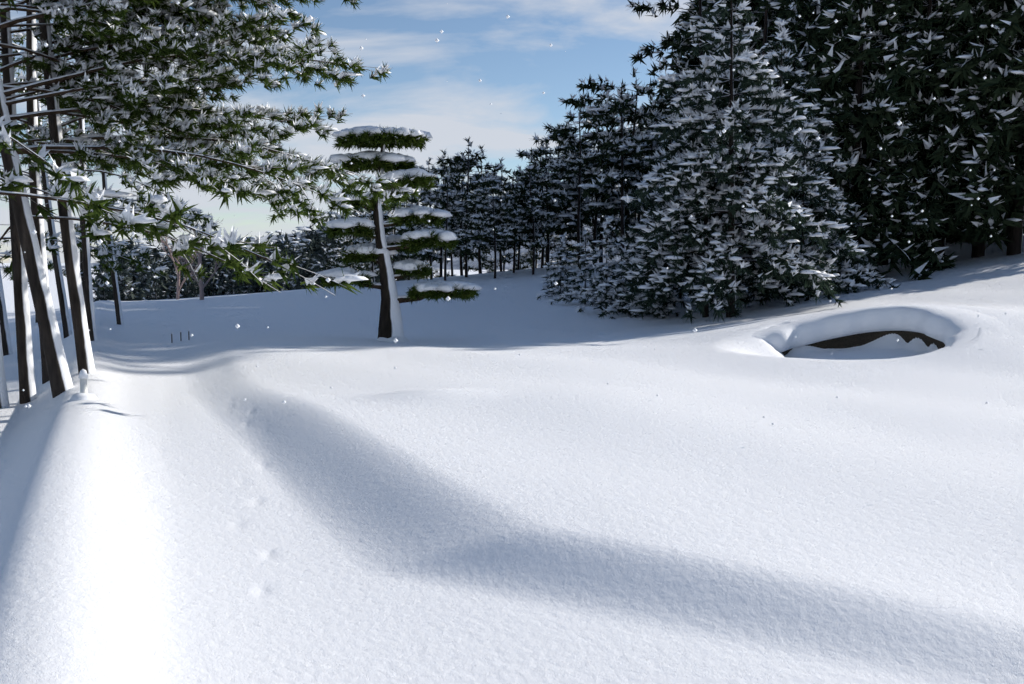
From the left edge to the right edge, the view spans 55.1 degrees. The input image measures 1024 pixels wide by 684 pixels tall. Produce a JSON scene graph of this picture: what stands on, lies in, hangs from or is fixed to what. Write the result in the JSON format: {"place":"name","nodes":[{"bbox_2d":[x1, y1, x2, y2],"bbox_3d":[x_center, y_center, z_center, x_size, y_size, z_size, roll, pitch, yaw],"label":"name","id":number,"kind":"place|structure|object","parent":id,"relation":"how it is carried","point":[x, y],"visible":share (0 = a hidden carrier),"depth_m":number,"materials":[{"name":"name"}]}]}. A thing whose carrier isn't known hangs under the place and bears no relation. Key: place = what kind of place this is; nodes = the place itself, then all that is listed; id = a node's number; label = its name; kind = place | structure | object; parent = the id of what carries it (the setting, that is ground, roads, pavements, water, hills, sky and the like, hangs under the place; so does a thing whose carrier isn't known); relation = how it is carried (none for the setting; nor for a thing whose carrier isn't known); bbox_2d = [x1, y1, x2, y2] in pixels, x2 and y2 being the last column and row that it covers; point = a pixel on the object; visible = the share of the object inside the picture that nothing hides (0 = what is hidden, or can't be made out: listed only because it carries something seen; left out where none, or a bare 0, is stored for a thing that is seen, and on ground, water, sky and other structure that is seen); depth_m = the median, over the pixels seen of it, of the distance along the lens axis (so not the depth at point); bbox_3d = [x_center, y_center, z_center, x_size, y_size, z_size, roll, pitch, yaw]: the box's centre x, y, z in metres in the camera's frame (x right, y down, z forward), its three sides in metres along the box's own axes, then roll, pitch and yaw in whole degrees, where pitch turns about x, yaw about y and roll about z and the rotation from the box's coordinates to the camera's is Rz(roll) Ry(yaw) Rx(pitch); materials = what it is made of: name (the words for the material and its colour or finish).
{"place":"outdoors","nodes":[
{"label":"outdoors","id":0,"kind":"place"},
{"bbox_2d":[0,183,636,269],"bbox_3d":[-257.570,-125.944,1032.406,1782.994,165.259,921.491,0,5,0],"label":"hill","id":1,"kind":"structure","parent":0,"point":[456,263],"depth_m":1013.48,"materials":[{"name":"snow"}]},
{"bbox_2d":[0,0,692,262],"label":"sky","id":2,"kind":"structure","parent":0,"point":[435,88],"materials":[{"name":"blue"}]},
{"bbox_2d":[8,1,1014,424],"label":"snowflakes","id":3,"kind":"object","parent":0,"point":[310,17],"visible":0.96,"depth_m":5.11,"materials":[{"name":"white"}]},
{"bbox_2d":[0,234,1023,683],"bbox_3d":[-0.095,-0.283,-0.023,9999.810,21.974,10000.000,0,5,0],"label":"snow ground","id":4,"kind":"structure","parent":0,"point":[462,492],"depth_m":6.42,"materials":[{"name":"white snow"}]},
{"bbox_2d":[0,142,112,289],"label":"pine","id":5,"kind":"object","parent":4,"relation":"on","point":[50,266],"visible":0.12,"depth_m":35.73,"materials":[{"name":"green"}]},
{"bbox_2d":[0,0,115,227],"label":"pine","id":6,"kind":"object","parent":4,"relation":"on","point":[11,180],"visible":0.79,"depth_m":11.58,"materials":[{"name":"green"}]},
{"bbox_2d":[0,32,129,322],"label":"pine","id":7,"kind":"object","parent":4,"relation":"on","point":[75,225],"visible":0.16,"depth_m":35.34,"materials":[{"name":"green"}]},
{"bbox_2d":[68,369,97,401],"bbox_3d":[-5.066,0.594,11.597,0.380,0.550,0.386,0,5,0],"label":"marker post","id":8,"kind":"object","parent":4,"relation":"on","point":[83,394],"visible":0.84,"depth_m":11.59,"materials":[{"name":"white paint"}]},
{"bbox_2d":[0,23,168,355],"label":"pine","id":9,"kind":"object","parent":4,"relation":"on","point":[5,331],"visible":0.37,"depth_m":22.15,"materials":[{"name":"green"}]},
{"bbox_2d":[25,37,154,301],"bbox_3d":[-15.617,-6.915,36.173,4.376,12.436,6.157,-2,5,-27],"label":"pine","id":10,"kind":"object","parent":4,"relation":"on","point":[96,167],"visible":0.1,"depth_m":36.35,"materials":[{"name":"green"}]},
{"bbox_2d":[91,257,111,301],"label":"conifer tree","id":11,"kind":"object","parent":4,"relation":"on","point":[101,295],"visible":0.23,"depth_m":105.69,"materials":[{"name":"green"}]},
{"bbox_2d":[0,0,213,337],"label":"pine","id":12,"kind":"object","parent":4,"relation":"on","point":[65,316],"visible":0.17,"depth_m":25.28,"materials":[{"name":"brown"}]},
{"bbox_2d":[0,18,221,340],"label":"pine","id":13,"kind":"object","parent":4,"relation":"on","point":[198,216],"visible":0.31,"depth_m":19.98,"materials":[{"name":"green"}]},
{"bbox_2d":[26,21,199,324],"bbox_3d":[-10.249,-4.986,24.914,5.419,10.139,3.849,3,6,33],"label":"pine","id":14,"kind":"object","parent":4,"relation":"on","point":[116,295],"visible":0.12,"depth_m":25.81,"materials":[{"name":"green"}]},
{"bbox_2d":[0,0,244,407],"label":"pine","id":15,"kind":"object","parent":4,"relation":"on","point":[75,43],"visible":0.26,"depth_m":13.74,"materials":[{"name":"green"}]},
{"bbox_2d":[108,256,139,300],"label":"conifer tree","id":16,"kind":"object","parent":4,"relation":"on","point":[124,283],"visible":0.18,"depth_m":105.68,"materials":[{"name":"green"}]},
{"bbox_2d":[0,1,283,403],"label":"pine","id":17,"kind":"object","parent":4,"relation":"on","point":[26,374],"visible":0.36,"depth_m":13.98,"materials":[{"name":"green"}]},
{"bbox_2d":[0,0,283,383],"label":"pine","id":18,"kind":"object","parent":4,"relation":"on","point":[35,176],"visible":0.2,"depth_m":15.61,"materials":[{"name":"white"}]},
{"bbox_2d":[132,246,159,300],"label":"conifer tree","id":19,"kind":"object","parent":4,"relation":"on","point":[143,281],"visible":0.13,"depth_m":104.20,"materials":[{"name":"green"}]},
{"bbox_2d":[141,259,170,300],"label":"conifer tree","id":20,"kind":"object","parent":4,"relation":"on","point":[150,290],"visible":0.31,"depth_m":99.94,"materials":[{"name":"green"}]},
{"bbox_2d":[157,252,174,298],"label":"conifer tree","id":21,"kind":"object","parent":4,"relation":"on","point":[164,281],"visible":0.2,"depth_m":115.30,"materials":[{"name":"green"}]},
{"bbox_2d":[166,252,176,295],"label":"conifer tree","id":22,"kind":"object","parent":4,"relation":"on","point":[171,274],"visible":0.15,"depth_m":117.91,"materials":[{"name":"green"}]},
{"bbox_2d":[154,234,202,299],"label":"bare tree","id":23,"kind":"object","parent":4,"relation":"on","point":[179,286],"visible":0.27,"depth_m":47.07,"materials":[{"name":"brown plant"}]},
{"bbox_2d":[0,0,361,397],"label":"pine","id":24,"kind":"object","parent":4,"relation":"on","point":[105,70],"visible":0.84,"depth_m":12.72,"materials":[{"name":"green plant"}]},
{"bbox_2d":[0,0,368,294],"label":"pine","id":25,"kind":"object","parent":4,"relation":"on","point":[170,215],"visible":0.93,"depth_m":11.64,"materials":[{"name":"green"}]},
{"bbox_2d":[171,255,204,298],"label":"conifer tree","id":26,"kind":"object","parent":4,"relation":"on","point":[186,292],"visible":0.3,"depth_m":98.78,"materials":[{"name":"green"}]},
{"bbox_2d":[158,213,229,299],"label":"bare tree","id":27,"kind":"object","parent":4,"relation":"on","point":[200,282],"visible":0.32,"depth_m":43.85,"materials":[{"name":"brown plant"}]},
{"bbox_2d":[203,258,223,296],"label":"conifer tree","id":28,"kind":"object","parent":4,"relation":"on","point":[211,289],"visible":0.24,"depth_m":104.58,"materials":[{"name":"green"}]},
{"bbox_2d":[214,244,227,294],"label":"conifer tree","id":29,"kind":"object","parent":4,"relation":"on","point":[221,274],"visible":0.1,"depth_m":111.19,"materials":[{"name":"green"}]},
{"bbox_2d":[38,0,421,373],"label":"pine","id":30,"kind":"object","parent":4,"relation":"on","point":[275,56],"visible":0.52,"depth_m":13.72,"materials":[{"name":"green"}]},
{"bbox_2d":[216,257,243,294],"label":"conifer tree","id":31,"kind":"object","parent":4,"relation":"on","point":[229,286],"visible":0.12,"depth_m":98.11,"materials":[{"name":"green"}]},
{"bbox_2d":[231,255,255,294],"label":"conifer tree","id":32,"kind":"object","parent":4,"relation":"on","point":[248,288],"visible":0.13,"depth_m":97.93,"materials":[{"name":"green"}]},
{"bbox_2d":[251,249,267,292],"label":"conifer tree","id":33,"kind":"object","parent":4,"relation":"on","point":[258,288],"visible":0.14,"depth_m":101.00,"materials":[{"name":"green"}]},
{"bbox_2d":[260,240,275,292],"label":"conifer tree","id":34,"kind":"object","parent":4,"relation":"on","point":[269,266],"visible":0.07,"depth_m":99.37,"materials":[{"name":"plant"}]},
{"bbox_2d":[268,249,293,291],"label":"conifer tree","id":35,"kind":"object","parent":4,"relation":"on","point":[282,282],"visible":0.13,"depth_m":94.32,"materials":[{"name":"plant"}]},
{"bbox_2d":[273,236,294,286],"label":"conifer tree","id":36,"kind":"object","parent":4,"relation":"on","point":[283,245],"visible":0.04,"depth_m":99.32,"materials":[{"name":"plant"}]},
{"bbox_2d":[282,241,299,290],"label":"conifer tree","id":37,"kind":"object","parent":4,"relation":"on","point":[290,253],"visible":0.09,"depth_m":96.28,"materials":[{"name":"plant"}]},
{"bbox_2d":[291,243,307,289],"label":"conifer tree","id":38,"kind":"object","parent":4,"relation":"on","point":[299,258],"visible":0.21,"depth_m":89.82,"materials":[{"name":"green"}]},
{"bbox_2d":[293,240,319,289],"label":"conifer tree","id":39,"kind":"object","parent":4,"relation":"on","point":[307,252],"visible":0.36,"depth_m":89.27,"materials":[{"name":"plant"}]},
{"bbox_2d":[311,222,335,287],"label":"conifer tree","id":40,"kind":"object","parent":4,"relation":"on","point":[324,246],"visible":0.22,"depth_m":87.01,"materials":[{"name":"green"}]},
{"bbox_2d":[324,229,372,270],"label":"pine","id":41,"kind":"object","parent":4,"relation":"on","point":[342,242],"visible":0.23,"depth_m":74.39,"materials":[{"name":"green"}]},
{"bbox_2d":[344,210,391,281],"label":"pine","id":42,"kind":"object","parent":4,"relation":"on","point":[356,242],"visible":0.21,"depth_m":66.59,"materials":[{"name":"green"}]},
{"bbox_2d":[318,125,482,341],"bbox_3d":[-2.411,-2.160,21.056,3.582,4.873,2.007,0,5,0],"label":"pine","id":43,"kind":"object","parent":4,"relation":"on","point":[384,248],"visible":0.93,"depth_m":20.70,"materials":[{"name":"green"}]},
{"bbox_2d":[383,191,441,279],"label":"pine","id":44,"kind":"object","parent":4,"relation":"on","point":[387,229],"visible":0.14,"depth_m":55.48,"materials":[{"name":"green"}]},
{"bbox_2d":[402,225,455,279],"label":"pine","id":45,"kind":"object","parent":4,"relation":"on","point":[437,270],"visible":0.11,"depth_m":88.00,"materials":[{"name":"green"}]},
{"bbox_2d":[394,156,472,279],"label":"pine","id":46,"kind":"object","parent":4,"relation":"on","point":[427,201],"visible":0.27,"depth_m":49.08,"materials":[{"name":"green"}]},
{"bbox_2d":[404,148,481,276],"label":"pine","id":47,"kind":"object","parent":4,"relation":"on","point":[457,227],"visible":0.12,"depth_m":57.38,"materials":[{"name":"green"}]},
{"bbox_2d":[410,167,482,280],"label":"pine","id":48,"kind":"object","parent":4,"relation":"on","point":[458,233],"visible":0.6,"depth_m":46.45,"materials":[{"name":"green"}]},
{"bbox_2d":[415,183,487,275],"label":"pine","id":49,"kind":"object","parent":4,"relation":"on","point":[475,254],"visible":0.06,"depth_m":69.62,"materials":[{"name":"green"}]},
{"bbox_2d":[432,151,498,275],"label":"pine","id":50,"kind":"object","parent":4,"relation":"on","point":[451,173],"visible":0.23,"depth_m":53.64,"materials":[{"name":"green"}]},
{"bbox_2d":[433,136,514,277],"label":"pine","id":51,"kind":"object","parent":4,"relation":"on","point":[463,163],"visible":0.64,"depth_m":48.81,"materials":[{"name":"green"}]},
{"bbox_2d":[448,213,502,276],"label":"pine","id":52,"kind":"object","parent":4,"relation":"on","point":[486,265],"visible":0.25,"depth_m":82.61,"materials":[{"name":"green"}]},
{"bbox_2d":[449,144,514,273],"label":"pine","id":53,"kind":"object","parent":4,"relation":"on","point":[497,199],"visible":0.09,"depth_m":59.65,"materials":[{"name":"green"}]},
{"bbox_2d":[455,171,521,278],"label":"pine","id":54,"kind":"object","parent":4,"relation":"on","point":[486,236],"visible":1,"depth_m":45.17,"materials":[{"name":"green"}]},
{"bbox_2d":[458,157,535,271],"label":"pine","id":55,"kind":"object","parent":4,"relation":"on","point":[500,165],"visible":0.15,"depth_m":53.59,"materials":[{"name":"green"}]},
{"bbox_2d":[481,196,536,270],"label":"pine","id":56,"kind":"object","parent":4,"relation":"on","point":[506,256],"visible":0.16,"depth_m":70.70,"materials":[{"name":"green"}]},
{"bbox_2d":[483,165,555,269],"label":"pine","id":57,"kind":"object","parent":4,"relation":"on","point":[530,248],"visible":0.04,"depth_m":59.51,"materials":[{"name":"green"}]},
{"bbox_2d":[492,169,547,272],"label":"pine","id":58,"kind":"object","parent":4,"relation":"on","point":[499,248],"visible":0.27,"depth_m":49.57,"materials":[{"name":"green"}]},
{"bbox_2d":[492,156,566,274],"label":"pine","id":59,"kind":"object","parent":4,"relation":"on","point":[531,171],"visible":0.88,"depth_m":46.57,"materials":[{"name":"green"}]},
{"bbox_2d":[507,207,566,270],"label":"pine","id":60,"kind":"object","parent":4,"relation":"on","point":[523,258],"visible":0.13,"depth_m":85.87,"materials":[{"name":"green"}]},
{"bbox_2d":[511,143,573,267],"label":"pine","id":61,"kind":"object","parent":4,"relation":"on","point":[557,150],"visible":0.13,"depth_m":53.04,"materials":[{"name":"green"}]},
{"bbox_2d":[522,194,576,264],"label":"pine","id":62,"kind":"object","parent":4,"relation":"on","point":[530,258],"visible":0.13,"depth_m":71.89,"materials":[{"name":"green"}]},
{"bbox_2d":[508,135,592,269],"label":"pine","id":63,"kind":"object","parent":4,"relation":"on","point":[541,152],"visible":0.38,"depth_m":49.44,"materials":[{"name":"green"}]},
{"bbox_2d":[523,124,594,264],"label":"pine","id":64,"kind":"object","parent":4,"relation":"on","point":[537,162],"visible":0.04,"depth_m":58.43,"materials":[{"name":"green"}]},
{"bbox_2d":[536,232,582,299],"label":"young tree","id":65,"kind":"object","parent":4,"relation":"on","point":[560,278],"visible":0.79,"depth_m":35.74,"materials":[{"name":"green wood"}]},
{"bbox_2d":[548,230,603,304],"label":"young tree","id":66,"kind":"object","parent":4,"relation":"on","point":[576,290],"visible":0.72,"depth_m":32.75,"materials":[{"name":"green wood"}]},
{"bbox_2d":[523,109,633,269],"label":"pine","id":67,"kind":"object","parent":4,"relation":"on","point":[564,130],"visible":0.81,"depth_m":47.38,"materials":[{"name":"green"}]},
{"bbox_2d":[551,202,607,265],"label":"pine","id":68,"kind":"object","parent":4,"relation":"on","point":[575,247],"visible":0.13,"depth_m":84.34,"materials":[{"name":"green"}]},
{"bbox_2d":[545,139,617,264],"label":"pine","id":69,"kind":"object","parent":4,"relation":"on","point":[587,201],"visible":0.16,"depth_m":52.96,"materials":[{"name":"green"}]},
{"bbox_2d":[552,131,619,262],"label":"pine","id":70,"kind":"object","parent":4,"relation":"on","point":[592,223],"visible":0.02,"depth_m":70.05,"materials":[{"name":"white"}]},
{"bbox_2d":[544,113,648,265],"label":"pine","id":71,"kind":"object","parent":4,"relation":"on","point":[572,226],"visible":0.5,"depth_m":48.92,"materials":[{"name":"green"}]},
{"bbox_2d":[575,216,628,311],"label":"young tree","id":72,"kind":"object","parent":4,"relation":"on","point":[598,297],"visible":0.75,"depth_m":29.61,"materials":[{"name":"green wood"}]},
{"bbox_2d":[558,90,645,262],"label":"pine","id":73,"kind":"object","parent":4,"relation":"on","point":[571,116],"visible":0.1,"depth_m":58.16,"materials":[{"name":"white"}]},
{"bbox_2d":[561,82,677,257],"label":"pine","id":74,"kind":"object","parent":4,"relation":"on","point":[606,140],"visible":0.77,"depth_m":46.80,"materials":[{"name":"white"}]},
{"bbox_2d":[576,66,671,252],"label":"pine","id":75,"kind":"object","parent":4,"relation":"on","point":[592,84],"visible":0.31,"depth_m":53.23,"materials":[{"name":"white"}]},
{"bbox_2d":[591,94,658,221],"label":"pine","id":76,"kind":"object","parent":4,"relation":"on","point":[639,125],"visible":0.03,"depth_m":70.23,"materials":[{"name":"white"}]},
{"bbox_2d":[597,242,658,318],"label":"young tree","id":77,"kind":"object","parent":4,"relation":"on","point":[620,285],"visible":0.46,"depth_m":28.57,"materials":[{"name":"plant"}]},
{"bbox_2d":[610,112,668,232],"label":"pine","id":78,"kind":"object","parent":4,"relation":"on","point":[647,123],"visible":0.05,"depth_m":53.27,"materials":[{"name":"white"}]},
{"bbox_2d":[610,118,685,208],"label":"pine","id":79,"kind":"object","parent":4,"relation":"on","point":[646,166],"visible":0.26,"depth_m":48.67,"materials":[{"name":"white"}]},
{"bbox_2d":[623,272,683,318],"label":"young tree","id":80,"kind":"object","parent":4,"relation":"on","point":[656,312],"visible":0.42,"depth_m":27.49,"materials":[{"name":"plant"}]},
{"bbox_2d":[616,51,697,202],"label":"pine","id":81,"kind":"object","parent":4,"relation":"on","point":[628,117],"visible":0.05,"depth_m":56.37,"materials":[{"name":"white"}]},
{"bbox_2d":[593,134,725,311],"bbox_3d":[5.041,-3.779,30.561,5.069,6.405,4.900,0,5,0],"label":"cedar","id":82,"kind":"object","parent":4,"relation":"on","point":[679,295],"visible":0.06,"depth_m":30.14,"materials":[{"name":"green"}]},
{"bbox_2d":[632,128,712,224],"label":"pine","id":83,"kind":"object","parent":4,"relation":"on","point":[641,210],"visible":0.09,"depth_m":47.54,"materials":[{"name":"white"}]},
{"bbox_2d":[636,0,710,234],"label":"tree","id":84,"kind":"object","parent":4,"relation":"on","point":[685,16],"visible":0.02,"depth_m":69.38,"materials":[{"name":"green"}]},
{"bbox_2d":[626,0,768,122],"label":"tree","id":85,"kind":"object","parent":4,"relation":"on","point":[667,42],"visible":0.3,"depth_m":53.77,"materials":[{"name":"green"}]},
{"bbox_2d":[614,52,810,318],"bbox_3d":[5.218,-3.948,26.016,4.895,7.165,5.050,0,5,0],"label":"conifer tree","id":86,"kind":"object","parent":4,"relation":"on","point":[720,190],"visible":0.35,"depth_m":25.18,"materials":[{"name":"green"}]},
{"bbox_2d":[675,0,759,146],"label":"tree","id":87,"kind":"object","parent":4,"relation":"on","point":[694,60],"visible":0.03,"depth_m":57.17,"materials":[{"name":"green"}]},
{"bbox_2d":[678,8,776,42],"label":"tree","id":88,"kind":"object","parent":4,"relation":"on","point":[687,29],"visible":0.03,"depth_m":52.25,"materials":[{"name":"green"}]},
{"bbox_2d":[657,0,820,190],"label":"tree","id":89,"kind":"object","parent":4,"relation":"on","point":[794,24],"visible":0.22,"depth_m":41.51,"materials":[{"name":"green"}]},
{"bbox_2d":[686,0,797,203],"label":"tree","id":90,"kind":"object","parent":4,"relation":"on","point":[759,18],"visible":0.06,"depth_m":48.88,"materials":[{"name":"green"}]},
{"bbox_2d":[620,0,865,323],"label":"conifer tree","id":91,"kind":"object","parent":4,"relation":"on","point":[768,207],"visible":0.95,"depth_m":23.88,"materials":[{"name":"green"}]},
{"bbox_2d":[751,0,823,180],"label":"tree","id":92,"kind":"object","parent":4,"relation":"on","point":[798,67],"visible":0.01,"depth_m":46.01,"materials":[{"name":"green"}]},
{"bbox_2d":[710,18,876,298],"bbox_3d":[8.296,-5.019,29.645,5.638,9.385,6.129,0,5,0],"label":"conifer tree","id":93,"kind":"object","parent":4,"relation":"on","point":[822,123],"visible":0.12,"depth_m":29.15,"materials":[{"name":"green"}]},
{"bbox_2d":[755,0,840,85],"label":"tree","id":94,"kind":"object","parent":4,"relation":"on","point":[791,6],"visible":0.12,"depth_m":37.59,"materials":[{"name":"green"}]},
{"bbox_2d":[736,121,901,307],"bbox_3d":[8.226,-3.317,27.691,4.488,5.936,4.629,-4,6,-39],"label":"cedar","id":95,"kind":"object","parent":4,"relation":"on","point":[818,206],"visible":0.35,"depth_m":27.34,"materials":[{"name":"green"}]},
{"bbox_2d":[791,3,874,250],"bbox_3d":[14.874,-13.347,40.371,8.377,20.553,9.042,2,5,26],"label":"tree","id":96,"kind":"object","parent":4,"relation":"on","point":[813,38],"visible":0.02,"depth_m":40.77,"materials":[{"name":"green"}]},
{"bbox_2d":[713,305,1009,355],"bbox_3d":[6.609,0.030,17.662,3.482,1.351,6.107,-4,6,-43],"label":"bunker lip","id":97,"kind":"object","parent":4,"relation":"on","point":[864,326],"visible":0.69,"depth_m":17.96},
{"bbox_2d":[770,0,964,101],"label":"tree","id":98,"kind":"object","parent":4,"relation":"on","point":[779,13],"visible":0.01,"depth_m":41.30,"materials":[{"name":"green"}]},
{"bbox_2d":[783,0,956,282],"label":"tree","id":99,"kind":"object","parent":4,"relation":"on","point":[852,50],"visible":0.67,"depth_m":30.58,"materials":[{"name":"green"}]},
{"bbox_2d":[815,0,951,265],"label":"tree","id":100,"kind":"object","parent":4,"relation":"on","point":[849,91],"depth_m":34.24,"materials":[{"name":"green"}]},
{"bbox_2d":[852,0,944,254],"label":"tree","id":101,"kind":"object","parent":4,"relation":"on","point":[942,240],"visible":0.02,"depth_m":33.63,"materials":[{"name":"green"}]},
{"bbox_2d":[840,0,1014,270],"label":"tree","id":102,"kind":"object","parent":4,"relation":"on","point":[929,46],"visible":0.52,"depth_m":30.76,"materials":[{"name":"green"}]},
{"bbox_2d":[873,0,1023,257],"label":"tree","id":103,"kind":"object","parent":4,"relation":"on","point":[980,249],"visible":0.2,"depth_m":30.51,"materials":[{"name":"green"}]},
{"bbox_2d":[921,0,1023,255],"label":"tree","id":104,"kind":"object","parent":4,"relation":"on","point":[1006,21],"visible":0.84,"depth_m":29.71,"materials":[{"name":"green"}]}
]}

